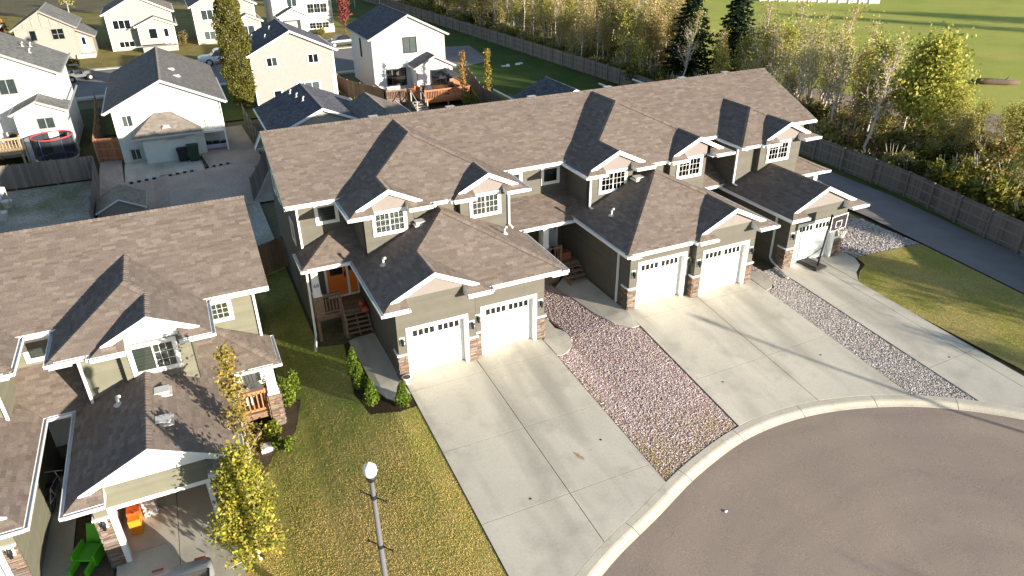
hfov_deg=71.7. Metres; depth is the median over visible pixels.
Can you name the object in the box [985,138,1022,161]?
bush
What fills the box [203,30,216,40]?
window
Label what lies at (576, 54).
bush
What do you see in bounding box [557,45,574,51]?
bush
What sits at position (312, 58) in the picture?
window
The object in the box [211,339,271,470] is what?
young tree
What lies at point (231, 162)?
parking stop
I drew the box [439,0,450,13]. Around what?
aspen tree
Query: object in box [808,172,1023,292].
lane
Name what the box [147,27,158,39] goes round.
window
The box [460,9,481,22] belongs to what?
bush
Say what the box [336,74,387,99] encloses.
board fence
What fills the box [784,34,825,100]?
aspen tree
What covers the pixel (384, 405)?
mulch bed
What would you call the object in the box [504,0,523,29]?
aspen tree
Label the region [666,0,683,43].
aspen tree
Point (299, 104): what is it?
detached garage
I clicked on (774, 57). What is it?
aspen tree
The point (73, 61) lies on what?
shrub
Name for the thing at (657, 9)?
aspen tree
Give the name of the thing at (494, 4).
aspen tree
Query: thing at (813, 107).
bush
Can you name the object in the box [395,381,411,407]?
arborvitae
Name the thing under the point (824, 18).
aspen tree
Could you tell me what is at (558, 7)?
aspen tree
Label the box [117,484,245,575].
driveway
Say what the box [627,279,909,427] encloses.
driveway
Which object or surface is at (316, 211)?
window
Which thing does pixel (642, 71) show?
bush
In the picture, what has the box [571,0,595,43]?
aspen tree
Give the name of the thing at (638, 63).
bush
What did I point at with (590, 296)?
walkway
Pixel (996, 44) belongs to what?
field
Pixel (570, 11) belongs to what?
aspen tree
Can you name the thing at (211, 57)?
pickup truck
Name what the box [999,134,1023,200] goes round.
aspen tree
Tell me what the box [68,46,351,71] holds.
pavement
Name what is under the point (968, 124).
aspen tree
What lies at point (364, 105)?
detached garage
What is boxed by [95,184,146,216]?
garden shed
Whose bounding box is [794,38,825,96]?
aspen tree
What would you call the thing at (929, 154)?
bush
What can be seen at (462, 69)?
young tree
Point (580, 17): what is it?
aspen tree
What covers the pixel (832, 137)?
bush
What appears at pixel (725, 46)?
aspen tree
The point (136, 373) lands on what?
window
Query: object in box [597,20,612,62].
aspen tree
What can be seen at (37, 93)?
house
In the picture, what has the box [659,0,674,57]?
aspen tree
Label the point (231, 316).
window
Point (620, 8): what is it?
aspen tree
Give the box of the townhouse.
[0,195,286,575]
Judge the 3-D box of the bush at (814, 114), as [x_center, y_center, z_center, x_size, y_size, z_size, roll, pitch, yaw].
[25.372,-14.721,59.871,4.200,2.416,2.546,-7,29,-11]
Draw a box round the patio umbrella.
[431,68,458,93]
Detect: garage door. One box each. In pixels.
[0,564,5,575]
[410,318,463,371]
[484,298,530,349]
[638,256,680,303]
[701,244,742,291]
[793,220,829,262]
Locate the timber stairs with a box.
[410,89,428,110]
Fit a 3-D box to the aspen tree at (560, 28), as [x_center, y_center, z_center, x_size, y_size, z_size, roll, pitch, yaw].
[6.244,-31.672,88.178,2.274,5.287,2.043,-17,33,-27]
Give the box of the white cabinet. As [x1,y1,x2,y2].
[140,498,158,517]
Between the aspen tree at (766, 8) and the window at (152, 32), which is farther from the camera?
the window at (152, 32)
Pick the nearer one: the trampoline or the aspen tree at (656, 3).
the trampoline
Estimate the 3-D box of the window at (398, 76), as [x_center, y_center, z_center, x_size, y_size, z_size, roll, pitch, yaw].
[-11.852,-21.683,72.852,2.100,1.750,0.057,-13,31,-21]
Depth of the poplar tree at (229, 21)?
65.12 m
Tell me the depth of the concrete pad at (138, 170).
52.68 m
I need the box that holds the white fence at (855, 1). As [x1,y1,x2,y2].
[759,0,879,3]
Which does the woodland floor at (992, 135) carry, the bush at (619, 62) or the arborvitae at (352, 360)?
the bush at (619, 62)
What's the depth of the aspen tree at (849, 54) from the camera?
57.01 m
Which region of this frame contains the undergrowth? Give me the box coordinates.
[398,0,1023,216]
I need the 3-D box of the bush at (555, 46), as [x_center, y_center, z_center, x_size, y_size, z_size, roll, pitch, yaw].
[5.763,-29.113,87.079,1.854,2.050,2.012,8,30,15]
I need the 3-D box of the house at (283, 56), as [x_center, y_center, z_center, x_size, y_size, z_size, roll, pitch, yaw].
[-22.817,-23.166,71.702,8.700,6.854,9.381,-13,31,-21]
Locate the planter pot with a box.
[402,374,411,384]
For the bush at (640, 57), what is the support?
on the ground at (332, 334)
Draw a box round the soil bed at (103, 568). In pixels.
[73,513,113,575]
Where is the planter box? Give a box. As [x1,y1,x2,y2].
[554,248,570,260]
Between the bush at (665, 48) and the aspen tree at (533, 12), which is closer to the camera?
the bush at (665, 48)
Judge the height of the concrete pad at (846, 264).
0.260 m
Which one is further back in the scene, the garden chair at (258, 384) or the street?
the street
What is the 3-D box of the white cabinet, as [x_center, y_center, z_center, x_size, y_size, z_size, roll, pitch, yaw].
[-11.896,6.981,23.178,0.420,0.840,0.520,-13,31,-21]
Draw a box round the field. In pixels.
[685,0,1023,116]
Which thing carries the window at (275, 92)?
in the house at (283, 56)
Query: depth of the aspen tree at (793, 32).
63.83 m
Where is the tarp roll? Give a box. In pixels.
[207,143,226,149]
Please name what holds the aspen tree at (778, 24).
on the woodland floor at (992, 135)
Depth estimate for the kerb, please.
25.15 m
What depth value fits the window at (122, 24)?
94.47 m
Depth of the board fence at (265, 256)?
37.17 m
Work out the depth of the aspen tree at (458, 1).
113.85 m
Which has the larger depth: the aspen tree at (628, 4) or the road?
the aspen tree at (628, 4)
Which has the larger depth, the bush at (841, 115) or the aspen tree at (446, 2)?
the aspen tree at (446, 2)
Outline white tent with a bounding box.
[0,187,11,225]
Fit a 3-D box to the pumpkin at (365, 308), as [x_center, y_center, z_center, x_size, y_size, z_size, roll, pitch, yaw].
[-6.379,0.893,30.801,0.341,0.335,0.341,23,36,36]
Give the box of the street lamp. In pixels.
[360,462,393,575]
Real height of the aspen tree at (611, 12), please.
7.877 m
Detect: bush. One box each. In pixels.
[420,0,435,9]
[434,3,447,14]
[445,8,461,17]
[453,9,467,19]
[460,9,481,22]
[483,8,497,18]
[483,14,497,22]
[485,20,504,29]
[489,25,503,33]
[496,12,511,23]
[502,22,521,30]
[504,26,520,36]
[516,31,527,39]
[519,31,534,40]
[528,37,544,44]
[537,22,554,33]
[545,40,556,47]
[548,33,563,43]
[552,42,564,50]
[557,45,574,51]
[564,46,582,55]
[576,44,591,56]
[578,40,595,52]
[584,32,613,46]
[587,54,604,62]
[589,45,607,59]
[601,3,609,16]
[606,37,621,54]
[609,57,618,66]
[614,52,628,61]
[614,57,632,67]
[617,61,630,71]
[623,60,655,74]
[623,64,661,83]
[629,48,654,65]
[633,61,669,77]
[651,53,666,64]
[653,43,674,66]
[653,70,674,80]
[800,96,825,116]
[801,90,817,105]
[801,99,839,125]
[803,117,843,145]
[819,117,849,140]
[826,112,850,125]
[837,109,863,131]
[837,122,863,148]
[854,149,875,157]
[863,115,891,132]
[878,145,918,167]
[882,121,928,149]
[886,156,927,174]
[894,139,922,158]
[906,141,944,164]
[908,147,928,166]
[919,131,978,162]
[925,154,972,191]
[938,154,987,184]
[946,126,988,143]
[946,152,973,164]
[956,183,985,196]
[962,173,999,204]
[963,131,1010,165]
[967,151,1007,183]
[971,173,1023,214]
[973,155,1004,168]
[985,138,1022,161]
[987,157,1023,187]
[1000,192,1023,221]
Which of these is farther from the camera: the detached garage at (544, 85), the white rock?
the detached garage at (544, 85)
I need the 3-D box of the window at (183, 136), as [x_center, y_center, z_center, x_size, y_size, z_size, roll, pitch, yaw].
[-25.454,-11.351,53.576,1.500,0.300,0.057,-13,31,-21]
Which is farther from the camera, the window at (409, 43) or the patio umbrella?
the window at (409, 43)
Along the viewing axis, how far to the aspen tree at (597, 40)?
80.62 m
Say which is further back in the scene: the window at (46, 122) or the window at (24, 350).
the window at (46, 122)
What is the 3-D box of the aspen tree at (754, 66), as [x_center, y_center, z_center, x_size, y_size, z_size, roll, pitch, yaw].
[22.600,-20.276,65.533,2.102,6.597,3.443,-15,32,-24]
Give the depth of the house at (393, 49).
72.30 m
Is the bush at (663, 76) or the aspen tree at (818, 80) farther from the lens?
the bush at (663, 76)
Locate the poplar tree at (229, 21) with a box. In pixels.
[211,0,257,107]
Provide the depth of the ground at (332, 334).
45.42 m
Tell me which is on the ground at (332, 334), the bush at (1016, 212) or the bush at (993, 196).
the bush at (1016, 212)
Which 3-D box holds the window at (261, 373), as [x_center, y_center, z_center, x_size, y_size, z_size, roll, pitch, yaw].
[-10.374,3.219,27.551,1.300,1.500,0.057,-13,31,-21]
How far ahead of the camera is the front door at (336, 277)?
31.59 m
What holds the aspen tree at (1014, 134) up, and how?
on the woodland floor at (992, 135)
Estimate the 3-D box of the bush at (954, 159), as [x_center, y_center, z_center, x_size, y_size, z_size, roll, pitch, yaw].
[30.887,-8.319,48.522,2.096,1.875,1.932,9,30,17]
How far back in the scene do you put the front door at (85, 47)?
92.22 m
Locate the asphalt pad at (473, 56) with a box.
[445,46,490,68]
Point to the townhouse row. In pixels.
(423, 234)
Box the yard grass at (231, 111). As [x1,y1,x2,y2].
[104,74,352,135]
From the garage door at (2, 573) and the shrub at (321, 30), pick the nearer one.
the garage door at (2, 573)
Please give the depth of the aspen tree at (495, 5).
108.67 m
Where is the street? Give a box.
[71,48,354,96]
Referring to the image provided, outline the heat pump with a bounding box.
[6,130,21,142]
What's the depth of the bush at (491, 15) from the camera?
109.96 m
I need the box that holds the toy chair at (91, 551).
[67,522,105,575]
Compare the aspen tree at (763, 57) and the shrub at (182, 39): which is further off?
the shrub at (182, 39)
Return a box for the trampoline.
[28,129,81,161]
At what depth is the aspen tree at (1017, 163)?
43.26 m
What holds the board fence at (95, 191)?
on the ground at (332, 334)
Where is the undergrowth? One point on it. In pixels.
(546, 40)
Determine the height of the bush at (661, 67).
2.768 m
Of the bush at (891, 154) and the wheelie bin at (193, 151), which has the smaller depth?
the bush at (891, 154)
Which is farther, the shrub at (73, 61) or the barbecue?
the shrub at (73, 61)
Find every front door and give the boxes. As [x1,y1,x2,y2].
[48,417,70,443]
[79,36,89,52]
[162,27,171,42]
[326,265,358,295]
[549,227,555,245]
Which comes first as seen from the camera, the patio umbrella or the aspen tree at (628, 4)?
the patio umbrella
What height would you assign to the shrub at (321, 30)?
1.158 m
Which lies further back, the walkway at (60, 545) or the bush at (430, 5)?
the bush at (430, 5)
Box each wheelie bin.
[176,146,187,161]
[185,143,199,160]
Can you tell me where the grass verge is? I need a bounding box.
[798,154,1014,251]
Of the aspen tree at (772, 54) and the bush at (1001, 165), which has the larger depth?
the aspen tree at (772, 54)
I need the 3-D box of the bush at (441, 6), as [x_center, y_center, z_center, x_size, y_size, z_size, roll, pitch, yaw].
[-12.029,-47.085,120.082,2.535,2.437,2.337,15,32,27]
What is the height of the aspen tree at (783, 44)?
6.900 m
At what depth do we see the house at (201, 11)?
99.04 m
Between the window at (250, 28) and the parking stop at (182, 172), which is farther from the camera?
the window at (250, 28)
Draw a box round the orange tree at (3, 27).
[0,18,13,35]
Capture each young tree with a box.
[201,434,293,575]
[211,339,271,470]
[457,50,467,105]
[483,48,492,91]
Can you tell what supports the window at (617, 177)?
in the townhouse row
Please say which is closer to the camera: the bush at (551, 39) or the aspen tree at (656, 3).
the aspen tree at (656, 3)
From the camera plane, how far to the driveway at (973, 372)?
29.78 m
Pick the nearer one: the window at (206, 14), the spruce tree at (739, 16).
the spruce tree at (739, 16)
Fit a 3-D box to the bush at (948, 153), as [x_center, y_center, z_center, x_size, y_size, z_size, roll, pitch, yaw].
[30.602,-9.564,49.943,3.922,2.786,2.377,23,37,37]
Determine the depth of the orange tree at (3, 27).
96.65 m
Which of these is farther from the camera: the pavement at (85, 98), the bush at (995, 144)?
the pavement at (85, 98)
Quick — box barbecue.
[421,85,432,98]
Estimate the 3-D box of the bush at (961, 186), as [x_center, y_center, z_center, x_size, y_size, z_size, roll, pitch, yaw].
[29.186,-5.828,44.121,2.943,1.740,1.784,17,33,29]
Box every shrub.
[66,56,81,68]
[178,30,187,46]
[263,418,281,440]
[271,435,294,451]
[277,368,301,406]
[314,27,325,34]
[463,91,478,104]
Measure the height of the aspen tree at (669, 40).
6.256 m
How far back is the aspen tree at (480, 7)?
107.55 m
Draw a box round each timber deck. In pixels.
[0,135,26,162]
[374,83,406,105]
[407,77,470,107]
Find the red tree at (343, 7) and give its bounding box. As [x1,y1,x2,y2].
[336,0,352,32]
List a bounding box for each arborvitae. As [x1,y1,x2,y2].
[346,346,362,376]
[352,362,367,391]
[363,377,379,406]
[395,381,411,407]
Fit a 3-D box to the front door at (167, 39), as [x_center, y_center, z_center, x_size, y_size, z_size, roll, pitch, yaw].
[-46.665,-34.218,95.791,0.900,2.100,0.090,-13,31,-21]
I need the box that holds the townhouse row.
[254,68,869,381]
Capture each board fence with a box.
[0,155,92,190]
[88,156,99,218]
[92,93,101,163]
[241,104,267,200]
[257,236,286,274]
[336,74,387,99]
[363,0,1023,256]
[465,64,505,102]
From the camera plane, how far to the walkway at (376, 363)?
28.85 m
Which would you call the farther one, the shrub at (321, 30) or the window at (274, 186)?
the shrub at (321, 30)
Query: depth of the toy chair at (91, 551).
21.55 m
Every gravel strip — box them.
[544,283,736,481]
[751,267,974,399]
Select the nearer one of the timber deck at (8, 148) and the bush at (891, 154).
the bush at (891, 154)
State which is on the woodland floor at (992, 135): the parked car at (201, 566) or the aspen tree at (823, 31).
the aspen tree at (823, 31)
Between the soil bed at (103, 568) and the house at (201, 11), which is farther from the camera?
the house at (201, 11)
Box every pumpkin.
[358,299,364,305]
[361,305,368,311]
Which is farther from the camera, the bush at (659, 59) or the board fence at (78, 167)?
the bush at (659, 59)
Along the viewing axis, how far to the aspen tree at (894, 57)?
58.62 m
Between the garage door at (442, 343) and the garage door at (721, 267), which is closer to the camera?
the garage door at (442, 343)
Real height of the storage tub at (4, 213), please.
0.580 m
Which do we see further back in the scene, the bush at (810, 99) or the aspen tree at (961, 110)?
the bush at (810, 99)
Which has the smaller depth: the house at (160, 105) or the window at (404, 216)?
the window at (404, 216)
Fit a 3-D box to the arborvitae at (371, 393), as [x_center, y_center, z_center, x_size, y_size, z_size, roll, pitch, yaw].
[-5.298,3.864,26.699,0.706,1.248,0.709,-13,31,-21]
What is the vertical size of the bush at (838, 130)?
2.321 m
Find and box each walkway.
[42,476,77,575]
[349,332,410,401]
[555,271,639,328]
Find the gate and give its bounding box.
[93,138,122,161]
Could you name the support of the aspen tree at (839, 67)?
on the woodland floor at (992, 135)
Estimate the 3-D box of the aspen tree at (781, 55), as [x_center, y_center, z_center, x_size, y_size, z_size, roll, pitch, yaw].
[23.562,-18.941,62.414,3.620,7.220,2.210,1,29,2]
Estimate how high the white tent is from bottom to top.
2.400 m
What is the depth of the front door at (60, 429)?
25.46 m
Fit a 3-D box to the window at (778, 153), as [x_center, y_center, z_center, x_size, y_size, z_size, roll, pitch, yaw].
[13.686,-7.053,36.409,1.500,1.080,0.057,-13,31,-21]
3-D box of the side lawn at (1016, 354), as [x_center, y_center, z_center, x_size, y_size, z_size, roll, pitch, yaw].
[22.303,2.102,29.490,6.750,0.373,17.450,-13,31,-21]
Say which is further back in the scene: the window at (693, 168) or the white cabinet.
the window at (693, 168)
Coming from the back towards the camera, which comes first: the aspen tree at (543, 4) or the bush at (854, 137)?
the aspen tree at (543, 4)
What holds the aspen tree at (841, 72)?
on the woodland floor at (992, 135)
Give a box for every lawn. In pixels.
[0,0,351,70]
[245,264,506,575]
[331,0,615,103]
[858,244,1023,369]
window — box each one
[0,77,20,96]
[22,336,48,363]
[27,30,38,41]
[34,115,57,130]
[49,28,66,40]
[111,19,131,29]
[118,40,135,48]
[119,114,134,128]
[126,336,182,376]
[129,147,143,161]
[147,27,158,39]
[165,135,186,140]
[199,9,215,20]
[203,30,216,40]
[210,299,234,322]
[237,370,265,385]
[244,25,254,36]
[265,56,278,67]
[270,169,276,195]
[273,89,282,96]
[286,0,297,7]
[289,216,296,245]
[296,80,320,88]
[306,2,327,13]
[306,52,319,63]
[308,21,329,29]
[313,203,339,225]
[332,77,336,93]
[359,38,361,56]
[372,206,407,236]
[386,67,406,86]
[402,36,416,53]
[430,68,448,84]
[469,190,500,217]
[511,172,521,180]
[541,165,559,185]
[598,167,627,194]
[676,154,703,178]
[765,139,790,162]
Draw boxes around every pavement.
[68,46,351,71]
[75,70,354,100]
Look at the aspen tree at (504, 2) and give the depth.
103.60 m
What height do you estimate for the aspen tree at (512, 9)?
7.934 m
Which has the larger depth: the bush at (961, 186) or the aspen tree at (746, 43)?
the aspen tree at (746, 43)
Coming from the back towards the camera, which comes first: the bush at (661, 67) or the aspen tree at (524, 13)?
the aspen tree at (524, 13)
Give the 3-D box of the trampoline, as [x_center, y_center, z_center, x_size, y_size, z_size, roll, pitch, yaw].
[-34.296,-10.369,53.235,2.940,2.350,2.940,-13,31,-21]
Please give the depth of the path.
64.23 m
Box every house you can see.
[0,32,83,162]
[9,2,98,58]
[100,0,178,52]
[101,47,229,163]
[184,0,263,44]
[241,19,338,105]
[264,0,334,32]
[345,3,455,90]
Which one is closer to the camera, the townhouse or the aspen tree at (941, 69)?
the townhouse
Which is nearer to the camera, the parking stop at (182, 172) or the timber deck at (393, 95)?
the parking stop at (182, 172)
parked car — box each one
[148,556,215,575]
[326,34,351,46]
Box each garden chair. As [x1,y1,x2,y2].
[238,380,248,405]
[240,373,264,405]
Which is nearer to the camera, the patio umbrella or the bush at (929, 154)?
the bush at (929, 154)
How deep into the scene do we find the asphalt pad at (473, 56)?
89.99 m
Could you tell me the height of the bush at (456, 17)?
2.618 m
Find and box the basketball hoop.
[797,212,848,271]
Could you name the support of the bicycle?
on the walkway at (60, 545)
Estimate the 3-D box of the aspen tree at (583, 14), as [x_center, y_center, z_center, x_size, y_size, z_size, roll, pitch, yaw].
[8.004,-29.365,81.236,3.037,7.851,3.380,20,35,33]
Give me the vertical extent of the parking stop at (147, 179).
0.130 m
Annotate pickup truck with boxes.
[198,48,239,65]
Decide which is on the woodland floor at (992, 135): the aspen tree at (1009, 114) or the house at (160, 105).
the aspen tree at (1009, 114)
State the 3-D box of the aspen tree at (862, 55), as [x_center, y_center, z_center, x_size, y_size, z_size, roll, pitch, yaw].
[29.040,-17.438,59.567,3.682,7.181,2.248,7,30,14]
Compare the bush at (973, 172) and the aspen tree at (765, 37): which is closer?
the bush at (973, 172)
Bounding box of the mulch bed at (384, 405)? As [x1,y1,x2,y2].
[344,342,416,413]
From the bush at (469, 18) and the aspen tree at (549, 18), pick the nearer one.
the aspen tree at (549, 18)
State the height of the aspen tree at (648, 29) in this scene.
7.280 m
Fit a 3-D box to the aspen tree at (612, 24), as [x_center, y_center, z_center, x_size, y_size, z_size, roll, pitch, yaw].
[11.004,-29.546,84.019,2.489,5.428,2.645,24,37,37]
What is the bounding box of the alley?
[99,125,273,217]
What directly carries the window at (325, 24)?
in the house at (310, 16)
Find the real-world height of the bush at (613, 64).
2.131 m
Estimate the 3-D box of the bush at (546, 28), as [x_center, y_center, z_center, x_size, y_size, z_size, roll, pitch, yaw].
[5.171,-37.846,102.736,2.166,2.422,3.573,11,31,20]
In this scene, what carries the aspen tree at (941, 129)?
on the woodland floor at (992, 135)
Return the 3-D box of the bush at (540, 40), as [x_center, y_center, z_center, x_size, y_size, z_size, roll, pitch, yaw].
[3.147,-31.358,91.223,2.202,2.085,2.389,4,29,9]
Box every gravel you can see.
[839,218,918,256]
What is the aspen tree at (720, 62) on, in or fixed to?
on the woodland floor at (992, 135)
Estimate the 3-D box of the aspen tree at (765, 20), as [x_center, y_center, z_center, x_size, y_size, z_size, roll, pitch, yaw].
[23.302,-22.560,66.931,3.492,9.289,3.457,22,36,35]
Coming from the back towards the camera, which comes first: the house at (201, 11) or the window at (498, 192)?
the house at (201, 11)
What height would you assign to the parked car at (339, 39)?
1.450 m
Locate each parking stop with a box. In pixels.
[129,176,159,183]
[168,169,196,175]
[205,161,232,167]
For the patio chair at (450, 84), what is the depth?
69.98 m
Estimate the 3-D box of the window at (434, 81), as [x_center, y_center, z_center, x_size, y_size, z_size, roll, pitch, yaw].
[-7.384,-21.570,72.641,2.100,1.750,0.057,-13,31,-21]
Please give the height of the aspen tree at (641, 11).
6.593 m
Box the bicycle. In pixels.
[44,470,63,513]
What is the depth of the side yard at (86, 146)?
58.27 m
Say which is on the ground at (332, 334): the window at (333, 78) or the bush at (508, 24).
the bush at (508, 24)
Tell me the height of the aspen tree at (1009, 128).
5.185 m
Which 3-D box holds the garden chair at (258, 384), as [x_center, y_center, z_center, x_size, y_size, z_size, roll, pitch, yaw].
[-9.966,3.784,27.213,0.600,1.122,0.814,-22,35,-34]
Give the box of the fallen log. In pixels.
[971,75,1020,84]
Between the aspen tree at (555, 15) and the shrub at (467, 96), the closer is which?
the shrub at (467, 96)
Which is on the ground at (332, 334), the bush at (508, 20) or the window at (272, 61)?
the bush at (508, 20)
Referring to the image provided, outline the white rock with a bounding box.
[260,441,272,453]
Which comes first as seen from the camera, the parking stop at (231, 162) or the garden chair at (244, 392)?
the garden chair at (244, 392)
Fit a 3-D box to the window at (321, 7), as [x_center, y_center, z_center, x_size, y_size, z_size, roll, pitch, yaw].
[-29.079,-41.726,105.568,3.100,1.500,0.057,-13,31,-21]
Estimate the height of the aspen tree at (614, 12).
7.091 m
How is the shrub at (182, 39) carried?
on the street lawn at (106, 56)
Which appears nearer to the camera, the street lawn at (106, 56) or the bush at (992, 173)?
the bush at (992, 173)
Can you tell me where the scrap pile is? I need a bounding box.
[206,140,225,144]
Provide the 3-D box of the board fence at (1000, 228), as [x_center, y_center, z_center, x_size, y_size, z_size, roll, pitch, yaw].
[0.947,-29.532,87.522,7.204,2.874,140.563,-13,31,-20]
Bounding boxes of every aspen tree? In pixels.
[58,0,74,11]
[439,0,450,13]
[453,0,464,8]
[461,0,469,10]
[468,0,485,19]
[470,0,486,16]
[480,0,494,16]
[486,0,499,19]
[488,0,501,17]
[494,2,505,23]
[497,0,510,23]
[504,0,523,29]
[506,0,523,26]
[520,0,538,32]
[521,0,534,29]
[523,1,538,36]
[529,16,538,33]
[532,0,555,45]
[536,0,554,34]
[537,0,554,37]
[549,1,555,34]
[550,0,567,44]
[551,0,560,33]
[552,13,564,43]
[553,10,563,43]
[558,0,584,35]
[561,15,576,44]
[564,26,578,52]
[569,0,595,56]
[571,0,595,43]
[572,1,592,36]
[584,18,598,49]
[585,0,597,23]
[593,4,618,61]
[593,23,602,61]
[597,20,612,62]
[605,0,619,37]
[605,16,616,58]
[607,0,620,36]
[611,2,647,61]
[612,0,641,26]
[616,0,635,47]
[630,37,653,67]
[632,3,654,60]
[633,0,643,38]
[633,4,648,37]
[633,6,651,40]
[634,6,666,63]
[636,0,667,61]
[642,0,667,53]
[647,10,671,65]
[648,21,668,68]
[651,22,667,69]
[659,0,672,36]
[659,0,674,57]
[665,19,675,69]
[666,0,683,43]
[667,0,687,45]
[668,2,683,42]
[671,6,706,75]
[707,24,731,65]
[708,45,729,73]
[711,40,733,73]
[730,30,755,70]
[738,0,782,67]
[742,22,782,69]
[743,32,767,69]
[748,36,774,77]
[753,16,791,75]
[755,29,783,75]
[756,0,784,56]
[766,34,797,83]
[767,11,787,59]
[772,15,812,86]
[775,0,824,93]
[777,21,796,79]
[778,42,810,94]
[781,65,802,101]
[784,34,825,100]
[792,8,836,92]
[792,23,829,98]
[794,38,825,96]
[799,14,834,97]
[810,17,858,105]
[812,50,839,102]
[815,39,860,129]
[816,19,859,120]
[818,1,868,99]
[819,46,852,102]
[825,25,863,115]
[839,80,876,129]
[845,35,874,112]
[847,34,894,97]
[849,9,889,98]
[852,28,907,139]
[853,74,879,131]
[854,26,918,152]
[855,35,895,137]
[865,71,899,145]
[878,37,909,83]
[879,47,924,149]
[881,21,982,146]
[921,114,958,159]
[931,82,987,139]
[947,105,983,162]
[953,108,994,146]
[969,98,997,132]
[988,101,1022,141]
[992,100,1023,161]
[998,115,1023,167]
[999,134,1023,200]
[1000,115,1023,158]
[1006,141,1023,188]
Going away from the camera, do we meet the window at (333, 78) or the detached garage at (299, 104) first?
the detached garage at (299, 104)
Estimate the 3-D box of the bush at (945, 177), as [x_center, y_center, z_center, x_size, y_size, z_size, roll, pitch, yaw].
[27.831,-7.009,45.321,2.797,2.804,3.034,14,32,25]
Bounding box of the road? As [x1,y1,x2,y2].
[602,407,1023,575]
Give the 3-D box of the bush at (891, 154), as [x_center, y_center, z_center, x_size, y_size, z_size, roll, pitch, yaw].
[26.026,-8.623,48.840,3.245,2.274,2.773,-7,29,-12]
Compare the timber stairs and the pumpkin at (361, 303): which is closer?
the pumpkin at (361, 303)
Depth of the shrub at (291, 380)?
27.80 m
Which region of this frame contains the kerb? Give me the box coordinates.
[576,395,1023,575]
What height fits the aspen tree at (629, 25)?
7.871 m
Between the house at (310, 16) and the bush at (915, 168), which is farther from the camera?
the house at (310, 16)
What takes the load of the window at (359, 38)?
in the house at (393, 49)
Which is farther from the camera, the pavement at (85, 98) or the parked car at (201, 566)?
the pavement at (85, 98)
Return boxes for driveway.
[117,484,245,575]
[406,338,664,575]
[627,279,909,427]
[773,258,1023,407]
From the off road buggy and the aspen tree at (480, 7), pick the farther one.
the aspen tree at (480, 7)
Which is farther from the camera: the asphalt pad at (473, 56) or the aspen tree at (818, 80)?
the asphalt pad at (473, 56)
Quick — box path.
[705,71,1021,135]
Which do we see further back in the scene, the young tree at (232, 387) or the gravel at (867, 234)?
the gravel at (867, 234)
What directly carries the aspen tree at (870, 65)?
on the woodland floor at (992, 135)
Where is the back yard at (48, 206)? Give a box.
[0,180,283,266]
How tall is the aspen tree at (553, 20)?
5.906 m
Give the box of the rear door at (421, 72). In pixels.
[418,68,424,84]
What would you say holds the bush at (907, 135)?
on the woodland floor at (992, 135)
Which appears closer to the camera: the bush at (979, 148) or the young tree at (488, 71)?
the bush at (979, 148)
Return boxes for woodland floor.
[396,0,697,73]
[804,108,1023,216]
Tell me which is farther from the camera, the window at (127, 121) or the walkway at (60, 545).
the window at (127, 121)
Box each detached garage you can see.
[253,83,357,130]
[345,92,410,118]
[493,76,579,99]
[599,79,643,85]
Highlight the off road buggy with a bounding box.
[67,63,93,82]
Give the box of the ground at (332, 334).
[0,0,1023,575]
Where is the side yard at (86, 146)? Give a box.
[0,108,100,189]
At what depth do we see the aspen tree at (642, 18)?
77.40 m
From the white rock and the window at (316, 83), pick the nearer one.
the white rock
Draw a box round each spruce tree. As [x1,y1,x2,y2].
[660,0,715,76]
[703,0,757,74]
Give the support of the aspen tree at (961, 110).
on the woodland floor at (992, 135)
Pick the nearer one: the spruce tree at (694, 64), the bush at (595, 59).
the spruce tree at (694, 64)
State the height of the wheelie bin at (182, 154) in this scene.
1.020 m
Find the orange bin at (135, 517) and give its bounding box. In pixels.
[126,503,143,535]
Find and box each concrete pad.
[125,153,204,182]
[543,319,571,356]
[749,270,771,289]
[820,252,859,281]
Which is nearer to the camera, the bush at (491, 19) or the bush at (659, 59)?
the bush at (659, 59)
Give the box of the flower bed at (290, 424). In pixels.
[245,395,300,524]
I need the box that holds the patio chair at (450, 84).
[448,82,453,90]
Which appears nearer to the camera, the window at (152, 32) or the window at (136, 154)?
the window at (136, 154)

